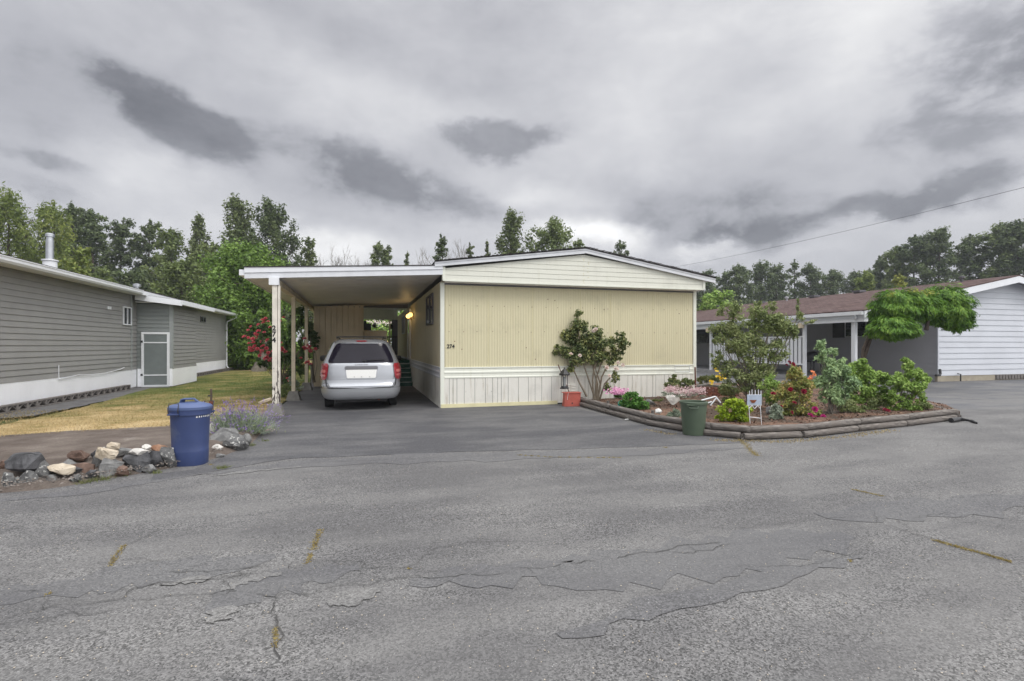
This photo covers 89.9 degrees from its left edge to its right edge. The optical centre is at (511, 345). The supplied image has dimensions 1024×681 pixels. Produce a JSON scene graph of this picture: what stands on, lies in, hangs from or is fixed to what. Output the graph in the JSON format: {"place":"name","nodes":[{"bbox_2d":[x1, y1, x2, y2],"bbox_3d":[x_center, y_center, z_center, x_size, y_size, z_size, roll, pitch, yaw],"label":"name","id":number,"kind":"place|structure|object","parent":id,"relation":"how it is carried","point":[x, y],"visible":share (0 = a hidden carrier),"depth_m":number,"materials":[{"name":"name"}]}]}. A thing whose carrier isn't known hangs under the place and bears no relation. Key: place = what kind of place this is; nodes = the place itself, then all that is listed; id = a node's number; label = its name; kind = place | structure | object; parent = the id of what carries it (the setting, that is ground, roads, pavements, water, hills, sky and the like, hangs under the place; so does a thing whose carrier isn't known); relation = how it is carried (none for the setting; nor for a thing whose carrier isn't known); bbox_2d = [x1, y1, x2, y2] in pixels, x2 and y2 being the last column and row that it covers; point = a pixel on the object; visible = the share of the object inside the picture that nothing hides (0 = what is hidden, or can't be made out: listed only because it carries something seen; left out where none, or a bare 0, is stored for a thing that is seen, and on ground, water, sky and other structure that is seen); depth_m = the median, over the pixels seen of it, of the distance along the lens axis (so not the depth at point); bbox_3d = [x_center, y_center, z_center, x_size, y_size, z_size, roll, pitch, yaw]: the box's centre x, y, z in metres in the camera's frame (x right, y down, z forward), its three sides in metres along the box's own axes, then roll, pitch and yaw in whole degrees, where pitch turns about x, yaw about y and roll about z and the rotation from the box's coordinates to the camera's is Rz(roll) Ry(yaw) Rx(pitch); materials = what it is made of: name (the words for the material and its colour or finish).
{"place":"outdoors","nodes":[
{"label":"outdoors","id":0,"kind":"place"},
{"bbox_2d":[0,387,165,417],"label":"gravel path","id":1,"kind":"structure","parent":0,"point":[74,403],"depth_m":13.92,"materials":[{"name":"gravel"}]},
{"bbox_2d":[0,414,268,492],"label":"bare soil","id":2,"kind":"structure","parent":0,"point":[54,447],"depth_m":7.73,"materials":[{"name":"soil"}]},
{"bbox_2d":[4,452,45,471],"bbox_3d":[-5.646,1.353,5.960,0.428,0.235,0.263,0,0,5],"label":"rock","id":3,"kind":"object","parent":2,"relation":"on","point":[23,461],"visible":0.92,"depth_m":5.89,"materials":[{"name":"stone"}]},
{"bbox_2d":[47,463,75,474],"bbox_3d":[-5.303,1.445,6.023,0.262,0.129,0.234,0,0,34],"label":"rock","id":4,"kind":"object","parent":2,"relation":"on","point":[64,469],"visible":1,"depth_m":5.97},
{"bbox_2d":[97,458,123,477],"bbox_3d":[-4.944,1.494,6.299,0.244,0.251,0.262,0,0,36],"label":"rock","id":5,"kind":"object","parent":2,"relation":"on","point":[107,464],"visible":0.68,"depth_m":6.22,"materials":[{"name":"stone"}]},
{"bbox_2d":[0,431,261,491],"bbox_3d":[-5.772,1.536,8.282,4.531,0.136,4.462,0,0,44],"label":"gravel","id":6,"kind":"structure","parent":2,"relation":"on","point":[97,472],"depth_m":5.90,"materials":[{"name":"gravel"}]},
{"bbox_2d":[122,451,151,472],"bbox_3d":[-4.745,1.483,6.538,0.353,0.274,0.225,0,0,7],"label":"rock","id":7,"kind":"object","parent":2,"relation":"on","point":[136,461],"visible":0.64,"depth_m":6.46,"materials":[{"name":"stone"}]},
{"bbox_2d":[160,447,176,467],"bbox_3d":[-4.504,1.471,6.727,0.205,0.299,0.152,0,0,-20],"label":"rock","id":8,"kind":"object","parent":2,"relation":"on","point":[167,454],"visible":0.91,"depth_m":6.68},
{"bbox_2d":[167,398,214,466],"bbox_3d":[-4.346,1.156,6.927,0.513,0.888,0.456,0,0,-8],"label":"dustbin","id":9,"kind":"object","parent":2,"relation":"on","point":[189,425],"visible":0.96,"depth_m":6.78,"materials":[{"name":"blue plastic"}]},
{"bbox_2d":[223,433,249,450],"bbox_3d":[-4.198,1.484,7.833,0.367,0.271,0.244,0,0,-7],"label":"rock","id":10,"kind":"object","parent":2,"relation":"on","point":[236,441],"visible":1,"depth_m":7.77,"materials":[{"name":"stone"}]},
{"bbox_2d":[203,396,290,435],"bbox_3d":[-4.883,1.262,8.958,1.897,0.735,1.774,0,0,-16],"label":"lavender bush","id":11,"kind":"object","parent":2,"relation":"on","point":[252,422],"visible":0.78,"depth_m":8.84,"materials":[{"name":"plant"}]},
{"bbox_2d":[0,368,310,436],"bbox_3d":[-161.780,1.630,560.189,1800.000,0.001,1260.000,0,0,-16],"label":"ground","id":12,"kind":"structure","parent":0,"point":[18,418],"depth_m":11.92,"materials":[{"name":"plant"}]},
{"bbox_2d":[0,254,237,404],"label":"grey house","id":13,"kind":"structure","parent":12,"relation":"on","point":[63,332],"depth_m":16.00,"materials":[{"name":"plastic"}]},
{"bbox_2d":[41,233,58,277],"bbox_3d":[-16.282,-3.150,18.086,0.470,1.600,0.470,0,0,-16],"label":"metal flue","id":14,"kind":"object","parent":13,"relation":"on","point":[49,260],"visible":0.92,"depth_m":17.99,"materials":[{"name":"metal"}]},
{"bbox_2d":[140,332,169,386],"bbox_3d":[-13.510,0.535,19.441,0.940,2.070,0.075,0,0,-16],"label":"screen door","id":15,"kind":"structure","parent":13,"relation":"in","point":[155,346],"depth_m":19.44,"materials":[{"name":"white metal"}]},
{"bbox_2d":[226,308,313,369],"bbox_3d":[-16.133,-0.161,33.102,7.810,4.479,1.952,0,0,-2],"label":"climbing rose","id":16,"kind":"object","parent":12,"relation":"on","point":[261,313],"visible":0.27,"depth_m":32.72,"materials":[{"name":"green plant"}]},
{"bbox_2d":[369,241,388,335],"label":"young tree","id":17,"kind":"object","parent":12,"relation":"on","point":[378,254],"visible":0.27,"depth_m":59.39,"materials":[{"name":"green plant"}]},
{"bbox_2d":[696,269,724,308],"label":"forest tree","id":18,"kind":"object","parent":12,"relation":"on","point":[709,286],"visible":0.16,"depth_m":87.09,"materials":[{"name":"green plant"}]},
{"bbox_2d":[723,262,759,305],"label":"forest tree","id":19,"kind":"object","parent":12,"relation":"on","point":[738,271],"visible":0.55,"depth_m":86.92,"materials":[{"name":"green plant"}]},
{"bbox_2d":[743,259,787,301],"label":"forest tree","id":20,"kind":"object","parent":12,"relation":"on","point":[759,271],"visible":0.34,"depth_m":89.03,"materials":[{"name":"green plant"}]},
{"bbox_2d":[759,262,794,300],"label":"forest tree","id":21,"kind":"object","parent":12,"relation":"on","point":[780,285],"visible":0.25,"depth_m":89.34,"materials":[{"name":"green plant"}]},
{"bbox_2d":[793,262,832,297],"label":"forest tree","id":22,"kind":"object","parent":12,"relation":"on","point":[812,274],"visible":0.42,"depth_m":89.76,"materials":[{"name":"green plant"}]},
{"bbox_2d":[821,269,850,294],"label":"forest tree","id":23,"kind":"object","parent":12,"relation":"on","point":[833,280],"visible":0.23,"depth_m":89.51,"materials":[{"name":"green plant"}]},
{"bbox_2d":[837,270,862,293],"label":"forest tree","id":24,"kind":"object","parent":12,"relation":"on","point":[851,283],"visible":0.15,"depth_m":91.78,"materials":[{"name":"green plant"}]},
{"bbox_2d":[854,270,876,290],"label":"light tree","id":25,"kind":"object","parent":12,"relation":"on","point":[862,282],"visible":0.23,"depth_m":59.58,"materials":[{"name":"green plant"}]},
{"bbox_2d":[870,255,890,289],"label":"forest tree","id":26,"kind":"object","parent":12,"relation":"on","point":[877,273],"visible":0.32,"depth_m":83.52,"materials":[{"name":"green plant"}]},
{"bbox_2d":[877,245,916,289],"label":"forest tree","id":27,"kind":"object","parent":12,"relation":"on","point":[889,272],"visible":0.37,"depth_m":79.48,"materials":[{"name":"green plant"}]},
{"bbox_2d":[893,234,935,284],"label":"forest tree","id":28,"kind":"object","parent":12,"relation":"on","point":[912,252],"visible":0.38,"depth_m":77.32,"materials":[{"name":"green plant"}]},
{"bbox_2d":[905,225,974,286],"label":"forest tree","id":29,"kind":"object","parent":12,"relation":"on","point":[939,237],"visible":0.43,"depth_m":75.25,"materials":[{"name":"green plant"}]},
{"bbox_2d":[950,234,996,280],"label":"forest tree","id":30,"kind":"object","parent":12,"relation":"on","point":[970,241],"visible":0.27,"depth_m":75.38,"materials":[{"name":"green plant"}]},
{"bbox_2d":[968,220,1023,279],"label":"forest tree","id":31,"kind":"object","parent":12,"relation":"on","point":[992,240],"visible":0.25,"depth_m":73.56,"materials":[{"name":"green plant"}]},
{"bbox_2d":[982,219,1023,276],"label":"forest tree","id":32,"kind":"object","parent":12,"relation":"on","point":[1013,239],"visible":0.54,"depth_m":72.10,"materials":[{"name":"green plant"}]},
{"bbox_2d":[151,384,746,480],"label":"driveway","id":33,"kind":"structure","parent":0,"point":[413,420],"depth_m":9.50,"materials":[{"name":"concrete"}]},
{"bbox_2d":[314,305,363,386],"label":"storage shed","id":34,"kind":"structure","parent":33,"relation":"on","point":[331,323],"depth_m":19.93,"materials":[{"name":"wood"}]},
{"bbox_2d":[239,265,442,416],"bbox_3d":[-5.385,-0.201,17.148,4.570,3.602,10.817,0,0,-16],"label":"carport","id":35,"kind":"object","parent":33,"relation":"on","point":[306,287],"visible":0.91,"depth_m":13.15,"materials":[{"name":"white paint"}]},
{"bbox_2d":[242,305,316,384],"bbox_3d":[-8.079,-0.017,18.226,2.751,2.906,1.337,0,0,0],"label":"climbing rose","id":36,"kind":"object","parent":35,"relation":"attached to","point":[267,350],"visible":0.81,"depth_m":18.41,"materials":[{"name":"green plant"}]},
{"bbox_2d":[320,336,400,406],"bbox_3d":[-4.377,0.679,14.929,2.464,1.841,5.043,0,0,-16],"label":"minivan","id":37,"kind":"object","parent":33,"relation":"on","point":[356,370],"visible":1,"depth_m":12.70,"materials":[{"name":"silver metal"}]},
{"bbox_2d":[394,247,716,407],"bbox_3d":[-0.596,-0.520,22.749,8.168,4.241,18.755,0,0,-16],"label":"mobile home","id":38,"kind":"object","parent":33,"relation":"on","point":[482,331],"visible":0.88,"depth_m":13.92,"materials":[{"name":"beige metal"}]},
{"bbox_2d":[348,304,408,362],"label":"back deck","id":39,"kind":"structure","parent":38,"relation":"attached to","point":[381,312],"depth_m":28.36,"materials":[{"name":"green wood"}]},
{"bbox_2d":[562,392,581,406],"bbox_3d":[1.564,1.417,13.519,0.474,0.365,0.276,0,0,-12],"label":"planter box","id":40,"kind":"object","parent":33,"relation":"on","point":[571,399],"visible":1,"depth_m":13.41,"materials":[{"name":"red paint"}]},
{"bbox_2d":[679,400,707,435],"bbox_3d":[3.256,1.300,9.191,0.490,0.600,0.521,0,0,0],"label":"dustbin","id":41,"kind":"object","parent":33,"relation":"on","point":[693,415],"visible":0.98,"depth_m":9.03,"materials":[{"name":"green plastic"}]},
{"bbox_2d":[703,429,741,438],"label":"landscape timber","id":42,"kind":"object","parent":33,"relation":"on","point":[721,433],"visible":0.99,"depth_m":8.89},
{"bbox_2d":[710,423,750,432],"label":"landscape timber","id":43,"kind":"object","parent":42,"relation":"on","point":[731,427],"visible":0.99,"depth_m":8.85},
{"bbox_2d":[0,381,1023,680],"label":"road","id":44,"kind":"structure","parent":0,"point":[908,587],"depth_m":3.73,"materials":[{"name":"asphalt"}]},
{"bbox_2d":[0,471,213,501],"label":"road margin","id":45,"kind":"object","parent":44,"relation":"on","point":[83,491],"visible":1,"depth_m":5.64,"materials":[{"name":"asphalt"}]},
{"bbox_2d":[0,553,275,604],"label":"binder band","id":46,"kind":"object","parent":44,"relation":"on","point":[105,579],"visible":1,"depth_m":3.56,"materials":[{"name":"asphalt"}]},
{"bbox_2d":[204,605,238,622],"bbox_3d":[-1.726,1.594,3.046,0.189,0.001,0.197,0,0,-16],"label":"worn patch","id":47,"kind":"object","parent":44,"relation":"on","point":[219,613],"visible":1,"depth_m":3.06,"materials":[{"name":"asphalt"}]},
{"bbox_2d":[220,572,281,590],"bbox_3d":[-1.776,1.593,3.492,0.391,0.001,0.143,0,0,-45],"label":"worn patch","id":48,"kind":"object","parent":44,"relation":"on","point":[245,580],"visible":1,"depth_m":3.49,"materials":[{"name":"asphalt"}]},
{"bbox_2d":[204,561,359,613],"bbox_3d":[-1.522,1.597,3.490,0.937,0.001,0.531,0,0,-25],"label":"binder band","id":49,"kind":"object","parent":44,"relation":"on","point":[287,579],"visible":1,"depth_m":3.43,"materials":[{"name":"asphalt"}]},
{"bbox_2d":[327,587,380,606],"bbox_3d":[-1.000,1.594,3.255,0.332,0.001,0.249,0,0,-16],"label":"worn patch","id":50,"kind":"object","parent":44,"relation":"on","point":[355,596],"visible":1,"depth_m":3.26,"materials":[{"name":"asphalt"}]},
{"bbox_2d":[273,448,639,467],"bbox_3d":[-0.636,1.596,7.343,5.183,0.001,0.733,0,0,-7],"label":"driveway seam","id":51,"kind":"object","parent":44,"relation":"on","point":[488,457],"visible":1,"depth_m":7.37,"materials":[{"name":"asphalt"}]},
{"bbox_2d":[192,447,745,475],"bbox_3d":[-0.185,1.597,7.372,7.778,0.001,0.691,0,0,-11],"label":"driveway seam","id":52,"kind":"object","parent":44,"relation":"on","point":[655,451],"visible":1,"depth_m":6.99,"materials":[{"name":"asphalt"}]},
{"bbox_2d":[409,559,574,587],"bbox_3d":[-0.098,1.596,3.570,1.206,0.001,0.445,0,0,-16],"label":"binder band","id":53,"kind":"object","parent":44,"relation":"on","point":[483,577],"visible":1,"depth_m":3.59,"materials":[{"name":"asphalt"}]},
{"bbox_2d":[0,447,1022,680],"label":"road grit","id":54,"kind":"object","parent":44,"relation":"on","point":[506,581],"visible":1,"depth_m":3.16,"materials":[{"name":"gravel"}]},
{"bbox_2d":[44,439,1011,647],"bbox_3d":[0.577,1.590,5.553,8.195,0.019,5.169,0,0,-16],"label":"crack moss","id":55,"kind":"object","parent":44,"relation":"on","point":[754,453],"visible":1,"depth_m":4.02,"materials":[{"name":"plant"}]},
{"bbox_2d":[536,528,855,591],"bbox_3d":[1.509,1.597,3.914,2.787,0.001,0.846,0,0,-16],"label":"asphalt patch","id":56,"kind":"object","parent":44,"relation":"on","point":[745,548],"visible":1,"depth_m":3.84,"materials":[{"name":"asphalt"}]},
{"bbox_2d":[556,554,862,637],"bbox_3d":[1.431,1.595,3.394,2.619,0.001,0.280,0,0,-24],"label":"asphalt patch","id":57,"kind":"object","parent":44,"relation":"on","point":[639,607],"visible":1,"depth_m":3.27,"materials":[{"name":"asphalt"}]},
{"bbox_2d":[643,429,899,442],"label":"timber litter","id":58,"kind":"object","parent":44,"relation":"on","point":[833,437],"visible":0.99,"depth_m":8.84,"materials":[{"name":"plant"}]},
{"bbox_2d":[741,431,802,439],"bbox_3d":[4.442,1.539,8.777,1.151,0.120,0.129,0,0,-12],"label":"landscape timber","id":59,"kind":"object","parent":44,"relation":"on","point":[773,435],"visible":1,"depth_m":8.73,"materials":[{"name":"wood"}]},
{"bbox_2d":[749,424,807,431],"bbox_3d":[4.572,1.425,8.839,1.159,0.116,0.127,0,-2,-12],"label":"landscape timber","id":60,"kind":"object","parent":59,"relation":"on","point":[775,428],"visible":0.98,"depth_m":8.79,"materials":[{"name":"wood"}]},
{"bbox_2d":[801,425,858,437],"bbox_3d":[5.693,1.539,9.199,1.542,0.118,0.131,0,2,-26],"label":"landscape timber","id":61,"kind":"object","parent":44,"relation":"on","point":[829,431],"visible":0.98,"depth_m":9.13,"materials":[{"name":"wood"}]},
{"bbox_2d":[805,418,860,429],"bbox_3d":[5.805,1.426,9.289,1.551,0.116,0.128,0,-1,-26],"label":"landscape timber","id":62,"kind":"object","parent":61,"relation":"on","point":[834,423],"visible":0.97,"depth_m":9.23,"materials":[{"name":"wood"}]},
{"bbox_2d":[856,420,906,430],"bbox_3d":[7.071,1.538,9.844,1.497,0.119,0.127,0,1,-24],"label":"landscape timber","id":63,"kind":"object","parent":44,"relation":"on","point":[880,425],"visible":0.91,"depth_m":9.78,"materials":[{"name":"wood"}]},
{"bbox_2d":[858,414,908,423],"bbox_3d":[7.169,1.427,9.925,1.530,0.116,0.129,0,0,-24],"label":"landscape timber","id":64,"kind":"object","parent":63,"relation":"on","point":[877,419],"visible":0.95,"depth_m":9.88,"materials":[{"name":"wood"}]},
{"bbox_2d":[815,494,1023,521],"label":"asphalt patch","id":65,"kind":"object","parent":44,"relation":"on","point":[915,508],"visible":1,"depth_m":5.02,"materials":[{"name":"asphalt"}]},
{"bbox_2d":[904,414,956,425],"bbox_3d":[8.624,1.539,10.580,1.969,0.120,0.130,0,0,-27],"label":"landscape timber","id":66,"kind":"object","parent":44,"relation":"on","point":[917,421],"visible":0.9,"depth_m":10.46,"materials":[{"name":"wood"}]},
{"bbox_2d":[908,409,958,419],"bbox_3d":[8.720,1.424,10.670,1.980,0.119,0.130,0,0,-27],"label":"landscape timber","id":67,"kind":"object","parent":66,"relation":"on","point":[932,413],"visible":0.97,"depth_m":10.62,"materials":[{"name":"wood"}]},
{"bbox_2d":[0,0,1023,344],"label":"sky","id":68,"kind":"structure","parent":0,"point":[679,132],"materials":[{"name":"grey"}]},
{"bbox_2d":[494,206,534,254],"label":"poplar tree","id":69,"kind":"object","parent":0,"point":[512,226],"visible":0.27,"depth_m":55.54,"materials":[{"name":"green plant"}]},
{"bbox_2d":[524,215,574,251],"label":"poplar tree","id":70,"kind":"object","parent":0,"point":[555,235],"visible":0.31,"depth_m":56.78,"materials":[{"name":"green plant"}]},
{"bbox_2d":[584,383,959,432],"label":"flower bed soil","id":71,"kind":"structure","parent":0,"point":[766,421],"depth_m":11.51,"materials":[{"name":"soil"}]},
{"bbox_2d":[552,309,631,399],"bbox_3d":[2.158,0.274,13.901,2.174,2.516,0.647,0,0,0],"label":"rose bush","id":72,"kind":"object","parent":71,"relation":"on","point":[589,343],"visible":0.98,"depth_m":13.86,"materials":[{"name":"green plant"}]},
{"bbox_2d":[619,390,649,409],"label":"clipped shrub","id":73,"kind":"object","parent":71,"relation":"on","point":[636,401],"visible":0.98,"depth_m":11.84,"materials":[{"name":"green plant"}]},
{"bbox_2d":[663,374,694,390],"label":"leafy shrub","id":74,"kind":"object","parent":71,"relation":"on","point":[672,381],"visible":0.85,"depth_m":14.25,"materials":[{"name":"green plant"}]},
{"bbox_2d":[661,384,707,397],"bbox_3d":[4.194,1.116,12.371,1.288,0.361,0.779,0,0,-4],"label":"pale pink sedum","id":75,"kind":"object","parent":71,"relation":"on","point":[687,392],"visible":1,"depth_m":12.41,"materials":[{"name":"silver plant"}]},
{"bbox_2d":[714,398,752,421],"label":"lime shrub","id":76,"kind":"object","parent":71,"relation":"on","point":[739,412],"visible":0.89,"depth_m":9.94,"materials":[{"name":"green plant"}]},
{"bbox_2d":[707,298,817,405],"bbox_3d":[6.161,0.210,12.618,2.650,2.760,0.823,0,0,-5],"label":"tall shrub","id":77,"kind":"object","parent":71,"relation":"on","point":[739,346],"visible":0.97,"depth_m":12.51,"materials":[{"name":"green plant"}]},
{"bbox_2d":[756,373,782,408],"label":"plant","id":78,"kind":"object","parent":71,"relation":"on","point":[770,383],"visible":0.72,"depth_m":11.83,"materials":[{"name":"green plant"}]},
{"bbox_2d":[770,360,825,416],"bbox_3d":[5.979,1.004,10.891,1.242,1.394,0.623,0,0,1],"label":"red rose bush","id":79,"kind":"object","parent":71,"relation":"on","point":[787,394],"visible":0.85,"depth_m":10.81,"materials":[{"name":"green plant"}]},
{"bbox_2d":[812,339,863,413],"bbox_3d":[7.078,0.740,11.191,1.128,1.772,0.546,0,0,2],"label":"blue green shrub","id":80,"kind":"object","parent":71,"relation":"on","point":[832,383],"visible":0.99,"depth_m":11.13,"materials":[{"name":"green plant"}]},
{"bbox_2d":[842,357,890,407],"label":"green shrub","id":81,"kind":"object","parent":71,"relation":"on","point":[864,373],"visible":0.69,"depth_m":11.91,"materials":[{"name":"green plant"}]},
{"bbox_2d":[881,356,932,411],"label":"bushy shrub","id":82,"kind":"object","parent":71,"relation":"on","point":[901,382],"visible":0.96,"depth_m":11.64,"materials":[{"name":"green plant"}]},
{"bbox_2d":[696,372,1023,409],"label":"neighbour driveway","id":83,"kind":"structure","parent":0,"point":[1006,394],"depth_m":17.36,"materials":[{"name":"asphalt"}]},
{"bbox_2d":[696,288,737,310],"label":"bright shrub tree","id":84,"kind":"object","parent":83,"relation":"on","point":[712,300],"visible":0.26,"depth_m":41.64,"materials":[{"name":"green plant"}]},
{"bbox_2d":[696,275,1023,381],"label":"white house","id":85,"kind":"structure","parent":83,"relation":"on","point":[991,347],"depth_m":23.79,"materials":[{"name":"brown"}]},
{"bbox_2d":[861,281,981,363],"bbox_3d":[14.634,-0.419,18.678,4.800,3.904,2.289,0,0,-16],"label":"wisteria tree","id":86,"kind":"object","parent":83,"relation":"on","point":[895,316],"visible":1,"depth_m":18.19,"materials":[{"name":"green plant"}]},
{"label":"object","id":87,"kind":"structure","parent":0,"visible":0},
{"bbox_2d":[0,385,130,414],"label":"block edging","id":88,"kind":"object","parent":87,"relation":"on","point":[19,406],"visible":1,"depth_m":13.98,"materials":[{"name":"concrete"}]},
{"label":"back garden","id":89,"kind":"structure","parent":0,"visible":0},
{"bbox_2d":[0,181,64,265],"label":"willow tree","id":90,"kind":"object","parent":89,"relation":"on","point":[9,211],"visible":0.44,"depth_m":39.67,"materials":[{"name":"green plant"}]},
{"bbox_2d":[33,200,92,270],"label":"willow tree","id":91,"kind":"object","parent":89,"relation":"on","point":[55,218],"visible":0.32,"depth_m":41.53,"materials":[{"name":"green plant"}]},
{"bbox_2d":[51,200,98,274],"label":"cottonwood tree","id":92,"kind":"object","parent":89,"relation":"on","point":[71,209],"visible":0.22,"depth_m":56.00,"materials":[{"name":"green plant"}]},
{"bbox_2d":[59,243,91,275],"bbox_3d":[-28.631,-2.580,33.914,2.326,8.369,2.238,0,0,26],"label":"young tree","id":93,"kind":"object","parent":89,"relation":"on","point":[79,258],"visible":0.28,"depth_m":33.78,"materials":[{"name":"green plant"}]},
{"bbox_2d":[71,208,114,277],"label":"cottonwood tree","id":94,"kind":"object","parent":89,"relation":"on","point":[92,229],"visible":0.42,"depth_m":55.77,"materials":[{"name":"green plant"}]},
{"bbox_2d":[99,217,151,278],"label":"cottonwood tree","id":95,"kind":"object","parent":89,"relation":"on","point":[120,254],"visible":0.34,"depth_m":59.22,"materials":[{"name":"green plant"}]},
{"bbox_2d":[111,268,155,292],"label":"understory tree","id":96,"kind":"object","parent":89,"relation":"on","point":[131,278],"visible":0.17,"depth_m":47.06,"materials":[{"name":"green plant"}]},
{"bbox_2d":[130,220,168,293],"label":"cottonwood tree","id":97,"kind":"object","parent":89,"relation":"on","point":[149,231],"visible":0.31,"depth_m":59.17,"materials":[{"name":"green plant"}]},
{"bbox_2d":[140,227,191,295],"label":"birch tree","id":98,"kind":"object","parent":89,"relation":"on","point":[173,239],"visible":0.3,"depth_m":53.91,"materials":[{"name":"green plant"}]},
{"bbox_2d":[147,256,213,303],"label":"understory tree","id":99,"kind":"object","parent":89,"relation":"on","point":[173,272],"visible":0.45,"depth_m":45.55,"materials":[{"name":"green plant"}]},
{"bbox_2d":[185,213,211,290],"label":"poplar tree","id":100,"kind":"object","parent":89,"relation":"on","point":[199,231],"visible":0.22,"depth_m":55.10,"materials":[{"name":"green plant"}]},
{"bbox_2d":[188,240,225,301],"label":"birch tree","id":101,"kind":"object","parent":89,"relation":"on","point":[212,248],"visible":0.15,"depth_m":51.35,"materials":[{"name":"green plant"}]},
{"bbox_2d":[217,192,266,321],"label":"poplar tree","id":102,"kind":"object","parent":89,"relation":"on","point":[237,214],"visible":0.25,"depth_m":53.71,"materials":[{"name":"green plant"}]},
{"bbox_2d":[186,237,304,369],"bbox_3d":[-17.984,-2.896,35.059,8.126,9.082,8.657,0,0,-16],"label":"hedge tree","id":103,"kind":"object","parent":89,"relation":"on","point":[229,291],"visible":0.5,"depth_m":33.59,"materials":[{"name":"green plant"}]},
{"bbox_2d":[245,195,305,333],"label":"poplar tree","id":104,"kind":"object","parent":89,"relation":"on","point":[272,219],"visible":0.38,"depth_m":53.71,"materials":[{"name":"green plant"}]},
{"bbox_2d":[299,236,317,359],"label":"poplar tree","id":105,"kind":"object","parent":89,"relation":"on","point":[310,253],"visible":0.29,"depth_m":53.97,"materials":[{"name":"green plant"}]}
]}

